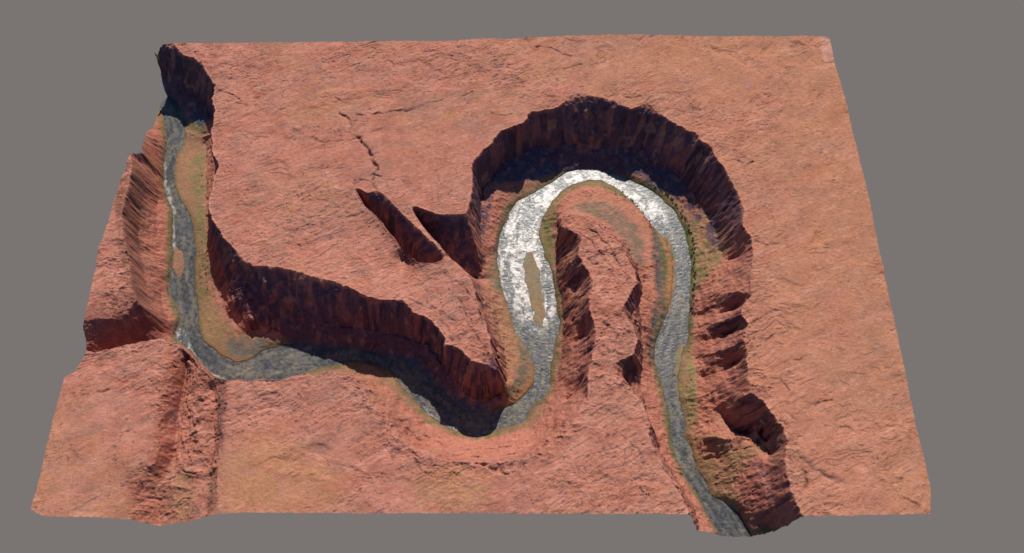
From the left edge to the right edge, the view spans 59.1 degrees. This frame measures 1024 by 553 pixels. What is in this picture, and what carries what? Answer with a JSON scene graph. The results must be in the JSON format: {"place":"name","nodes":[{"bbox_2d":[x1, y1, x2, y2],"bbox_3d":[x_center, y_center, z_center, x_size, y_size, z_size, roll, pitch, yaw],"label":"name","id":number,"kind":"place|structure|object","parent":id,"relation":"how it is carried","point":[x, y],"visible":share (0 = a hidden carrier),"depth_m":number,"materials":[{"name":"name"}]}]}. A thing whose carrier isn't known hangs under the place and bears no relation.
{"place":"outdoors","nodes":[
{"label":"outdoors","id":0,"kind":"place"},
{"bbox_2d":[173,247,183,277],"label":"sandbar","id":1,"kind":"structure","parent":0,"point":[178,259],"depth_m":4769.77,"materials":[{"name":"sand"}]},
{"bbox_2d":[160,96,752,536],"bbox_3d":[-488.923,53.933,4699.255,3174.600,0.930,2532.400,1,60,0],"label":"river","id":2,"kind":"structure","parent":0,"point":[520,236],"depth_m":4569.38,"materials":[{"name":"liquid"}]},
{"bbox_2d":[30,34,930,536],"bbox_3d":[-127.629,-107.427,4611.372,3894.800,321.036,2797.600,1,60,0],"label":"terrain","id":3,"kind":"structure","parent":0,"point":[354,194],"depth_m":4458.59,"materials":[{"name":"stone"}]},
{"bbox_2d":[759,418,766,423],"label":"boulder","id":4,"kind":"object","parent":3,"relation":"on","point":[762,420],"visible":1,"depth_m":4095.09,"materials":[{"name":"brown stone"}]},
{"bbox_2d":[0,0,1023,552],"label":"sky","id":5,"kind":"structure","parent":0,"point":[933,90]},
{"bbox_2d":[523,252,545,327],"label":"sandbar","id":6,"kind":"structure","parent":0,"point":[533,281],"depth_m":4695.31,"materials":[{"name":"sand"}]},
{"bbox_2d":[664,235,676,312],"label":"sandbar","id":7,"kind":"structure","parent":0,"point":[666,238],"depth_m":4745.20,"materials":[{"name":"sand"}]},
{"bbox_2d":[674,344,682,395],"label":"sandbar","id":8,"kind":"structure","parent":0,"point":[678,355],"depth_m":4492.69,"materials":[{"name":"sand"}]}
]}

